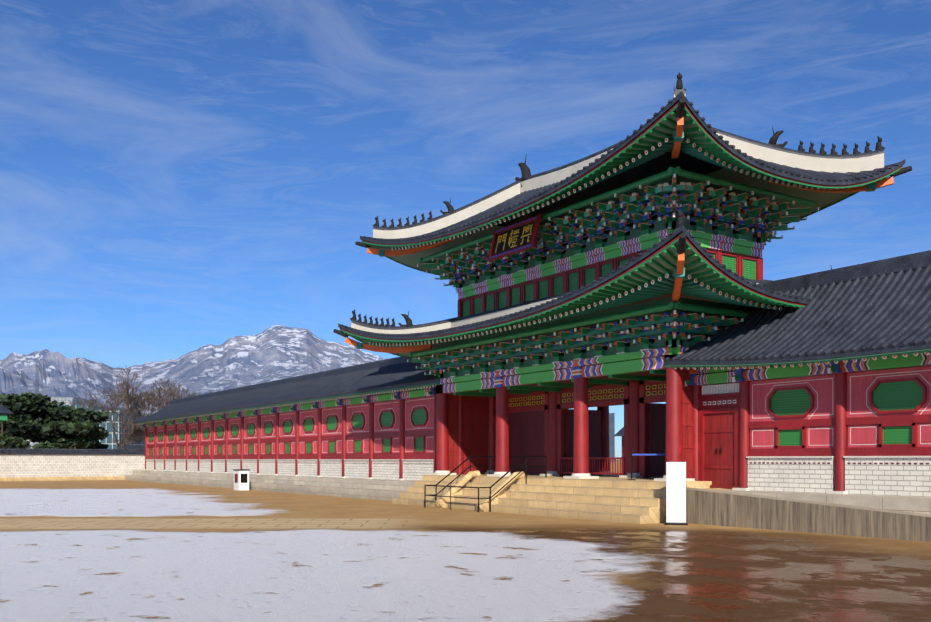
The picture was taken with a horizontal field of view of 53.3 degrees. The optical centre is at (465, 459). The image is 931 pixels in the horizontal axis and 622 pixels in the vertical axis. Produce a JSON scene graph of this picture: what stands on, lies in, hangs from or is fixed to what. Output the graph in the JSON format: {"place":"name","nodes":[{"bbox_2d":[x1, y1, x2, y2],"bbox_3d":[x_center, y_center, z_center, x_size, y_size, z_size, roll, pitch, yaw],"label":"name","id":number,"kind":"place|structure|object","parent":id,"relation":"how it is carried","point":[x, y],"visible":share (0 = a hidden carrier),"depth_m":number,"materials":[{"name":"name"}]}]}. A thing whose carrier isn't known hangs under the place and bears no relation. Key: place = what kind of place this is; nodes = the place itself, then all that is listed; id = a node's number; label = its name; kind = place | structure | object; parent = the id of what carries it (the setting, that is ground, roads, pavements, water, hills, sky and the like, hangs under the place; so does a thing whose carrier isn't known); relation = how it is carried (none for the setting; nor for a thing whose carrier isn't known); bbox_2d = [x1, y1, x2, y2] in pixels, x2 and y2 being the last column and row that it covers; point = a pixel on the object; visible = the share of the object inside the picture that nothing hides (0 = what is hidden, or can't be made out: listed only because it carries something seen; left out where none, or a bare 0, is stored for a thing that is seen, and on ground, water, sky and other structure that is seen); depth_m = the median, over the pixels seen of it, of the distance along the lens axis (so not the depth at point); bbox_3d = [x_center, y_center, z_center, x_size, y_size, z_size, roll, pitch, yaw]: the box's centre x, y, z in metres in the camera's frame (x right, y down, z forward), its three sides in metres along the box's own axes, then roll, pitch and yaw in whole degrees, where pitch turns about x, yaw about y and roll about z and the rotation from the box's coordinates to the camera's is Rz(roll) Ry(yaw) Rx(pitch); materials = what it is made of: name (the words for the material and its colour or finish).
{"place":"outdoors","nodes":[
{"label":"outdoors","id":0,"kind":"place"},
{"bbox_2d":[0,404,13,421],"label":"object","id":1,"kind":"structure","parent":0,"point":[5,412],"depth_m":84.39,"materials":[{"name":"tile"}]},
{"bbox_2d":[0,325,387,413],"bbox_3d":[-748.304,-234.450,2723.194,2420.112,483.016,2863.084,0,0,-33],"label":"snowy mountain","id":2,"kind":"structure","parent":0,"point":[274,353],"depth_m":2751.31,"materials":[{"name":"white snow"}]},
{"bbox_2d":[118,407,614,461],"bbox_3d":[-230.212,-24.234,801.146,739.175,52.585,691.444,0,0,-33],"label":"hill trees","id":3,"kind":"object","parent":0,"point":[611,434],"depth_m":734.19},
{"bbox_2d":[0,459,930,621],"bbox_3d":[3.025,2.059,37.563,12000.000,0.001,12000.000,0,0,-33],"label":"ground","id":4,"kind":"structure","parent":0,"point":[104,551],"depth_m":18.13,"materials":[{"name":"white snow"}]},
{"bbox_2d":[0,410,25,448],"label":"pine","id":5,"kind":"object","parent":4,"relation":"on","point":[2,428],"visible":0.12,"depth_m":111.50,"materials":[{"name":"green plant"}]},
{"bbox_2d":[0,391,61,448],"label":"pine","id":6,"kind":"object","parent":4,"relation":"on","point":[25,421],"visible":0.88,"depth_m":107.14,"materials":[{"name":"green plant"}]},
{"bbox_2d":[12,396,82,442],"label":"pine","id":7,"kind":"object","parent":4,"relation":"on","point":[54,404],"visible":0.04,"depth_m":110.48,"materials":[{"name":"green plant"}]},
{"bbox_2d":[32,405,109,448],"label":"pine","id":8,"kind":"object","parent":4,"relation":"on","point":[77,422],"visible":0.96,"depth_m":108.66,"materials":[{"name":"green plant"}]},
{"bbox_2d":[0,448,144,480],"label":"courtyard wall","id":9,"kind":"structure","parent":4,"relation":"on","point":[59,464],"depth_m":89.85,"materials":[{"name":"brick"}]},
{"bbox_2d":[61,426,107,448],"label":"pine","id":10,"kind":"object","parent":4,"relation":"on","point":[98,445],"visible":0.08,"depth_m":112.61,"materials":[{"name":"green plant"}]},
{"bbox_2d":[26,397,148,448],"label":"distant buildings","id":11,"kind":"structure","parent":4,"relation":"on","point":[108,428],"depth_m":305.85,"materials":[{"name":"concrete"}]},
{"bbox_2d":[70,397,122,427],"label":"winter tree","id":12,"kind":"object","parent":4,"relation":"on","point":[95,404],"visible":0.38,"depth_m":116.03,"materials":[{"name":"brown plant"}]},
{"bbox_2d":[87,382,156,448],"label":"winter tree","id":13,"kind":"object","parent":4,"relation":"on","point":[115,395],"visible":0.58,"depth_m":127.45,"materials":[{"name":"brown plant"}]},
{"bbox_2d":[110,428,144,448],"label":"winter tree","id":14,"kind":"object","parent":4,"relation":"on","point":[125,437],"visible":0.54,"depth_m":105.83,"materials":[{"name":"brown plant"}]},
{"bbox_2d":[111,417,144,448],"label":"winter tree","id":15,"kind":"object","parent":4,"relation":"on","point":[137,429],"visible":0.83,"depth_m":103.85,"materials":[{"name":"brown plant"}]},
{"bbox_2d":[100,387,157,448],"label":"winter tree","id":16,"kind":"object","parent":4,"relation":"on","point":[123,404],"visible":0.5,"depth_m":123.79,"materials":[{"name":"brown plant"}]},
{"bbox_2d":[121,393,159,427],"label":"winter tree","id":17,"kind":"object","parent":4,"relation":"on","point":[136,406],"visible":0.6,"depth_m":119.89,"materials":[{"name":"brown plant"}]},
{"bbox_2d":[106,365,185,441],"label":"winter tree","id":18,"kind":"object","parent":4,"relation":"on","point":[126,385],"visible":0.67,"depth_m":118.41,"materials":[{"name":"brown plant"}]},
{"bbox_2d":[133,380,183,413],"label":"winter tree","id":19,"kind":"object","parent":4,"relation":"on","point":[144,405],"visible":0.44,"depth_m":122.97,"materials":[{"name":"brown plant"}]},
{"bbox_2d":[138,378,195,424],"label":"winter tree","id":20,"kind":"object","parent":4,"relation":"on","point":[168,382],"visible":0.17,"depth_m":123.56,"materials":[{"name":"brown plant"}]},
{"bbox_2d":[172,391,211,399],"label":"winter tree","id":21,"kind":"object","parent":4,"relation":"on","point":[189,395],"visible":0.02,"depth_m":131.66,"materials":[{"name":"brown plant"}]},
{"bbox_2d":[233,469,249,489],"bbox_3d":[-14.906,1.366,61.690,0.800,1.385,1.100,0,0,-33],"label":"ticket box","id":22,"kind":"object","parent":4,"relation":"on","point":[241,479],"visible":1,"depth_m":61.30,"materials":[{"name":"white metal"}]},
{"bbox_2d":[125,386,462,500],"bbox_3d":[-14.787,-0.953,69.994,7.756,6.024,59.150,0,0,-33],"label":"corridor","id":23,"kind":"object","parent":4,"relation":"on","point":[380,446],"visible":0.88,"depth_m":57.94,"materials":[{"name":"red paint"}]},
{"bbox_2d":[133,357,443,424],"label":"corridor roof","id":24,"kind":"structure","parent":23,"relation":"on","point":[395,374],"depth_m":61.09,"materials":[{"name":"grey tile"}]},
{"bbox_2d":[392,471,711,523],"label":"stone steps","id":25,"kind":"structure","parent":4,"relation":"on","point":[613,498],"depth_m":34.54,"materials":[{"name":"beige stone"}]},
{"bbox_2d":[424,456,546,511],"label":"stair railings","id":26,"kind":"object","parent":25,"relation":"on","point":[470,466],"visible":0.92,"depth_m":37.74,"materials":[{"name":"brown metal"}]},
{"bbox_2d":[407,297,789,480],"bbox_3d":[5.374,-2.361,39.178,8.310,6.260,17.560,0,0,-33],"label":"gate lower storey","id":27,"kind":"object","parent":4,"relation":"on","point":[524,391],"visible":0.81,"depth_m":37.18,"materials":[{"name":"red wood"}]},
{"bbox_2d":[338,225,810,358],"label":"gate roof","id":28,"kind":"structure","parent":27,"relation":"on","point":[648,273],"depth_m":29.52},
{"bbox_2d":[417,166,818,334],"bbox_3d":[5.374,-7.941,39.178,7.610,4.100,16.860,0,0,-33],"label":"upper storey","id":29,"kind":"object","parent":27,"relation":"attached to","point":[732,225],"visible":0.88,"depth_m":34.39,"materials":[{"name":"red paint"}]},
{"bbox_2d":[487,210,541,261],"bbox_3d":[2.099,-9.025,37.230,0.816,1.703,3.150,0,0,-33],"label":"name plaque","id":30,"kind":"object","parent":29,"relation":"attached to","point":[515,238],"visible":1,"depth_m":37.01,"materials":[{"name":"black paint"}]},
{"bbox_2d":[360,91,904,275],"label":"upper roof","id":31,"kind":"structure","parent":29,"relation":"on","point":[643,151],"depth_m":33.29,"materials":[{"name":"tile"}]},
{"bbox_2d":[333,72,911,352],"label":"roof ridges","id":32,"kind":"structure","parent":31,"relation":"on","point":[845,161],"depth_m":39.68,"materials":[{"name":"white paint"}]},
{"bbox_2d":[627,453,664,479],"bbox_3d":[6.472,0.264,32.529,1.589,0.950,0.320,0,0,18],"label":"barrier","id":33,"kind":"object","parent":27,"relation":"on","point":[639,454],"visible":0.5,"depth_m":32.65,"materials":[{"name":"blue metal"}]},
{"bbox_2d":[665,462,687,524],"bbox_3d":[6.626,1.069,29.171,0.700,1.980,0.400,0,0,12],"label":"info sign","id":34,"kind":"object","parent":4,"relation":"on","point":[675,493],"visible":1,"depth_m":29.14,"materials":[{"name":"white metal"}]},
{"bbox_2d":[685,352,930,513],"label":"corridor","id":35,"kind":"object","parent":4,"relation":"on","point":[838,433],"visible":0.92,"depth_m":27.57,"materials":[{"name":"red paint"}]},
{"bbox_2d":[663,250,930,375],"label":"right wing roof","id":36,"kind":"structure","parent":35,"relation":"on","point":[874,310],"depth_m":28.12,"materials":[{"name":"grey tile"}]},
{"bbox_2d":[686,487,930,541],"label":"access ramp","id":37,"kind":"structure","parent":4,"relation":"on","point":[715,506],"depth_m":26.27,"materials":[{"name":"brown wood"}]},
{"bbox_2d":[0,0,930,456],"label":"sky","id":38,"kind":"structure","parent":0,"point":[178,178],"materials":[{"name":"blue"}]},
{"bbox_2d":[614,427,623,472],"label":"court buildings","id":39,"kind":"structure","parent":0,"point":[620,432],"depth_m":120.00,"materials":[{"name":"red paint"}]}
]}

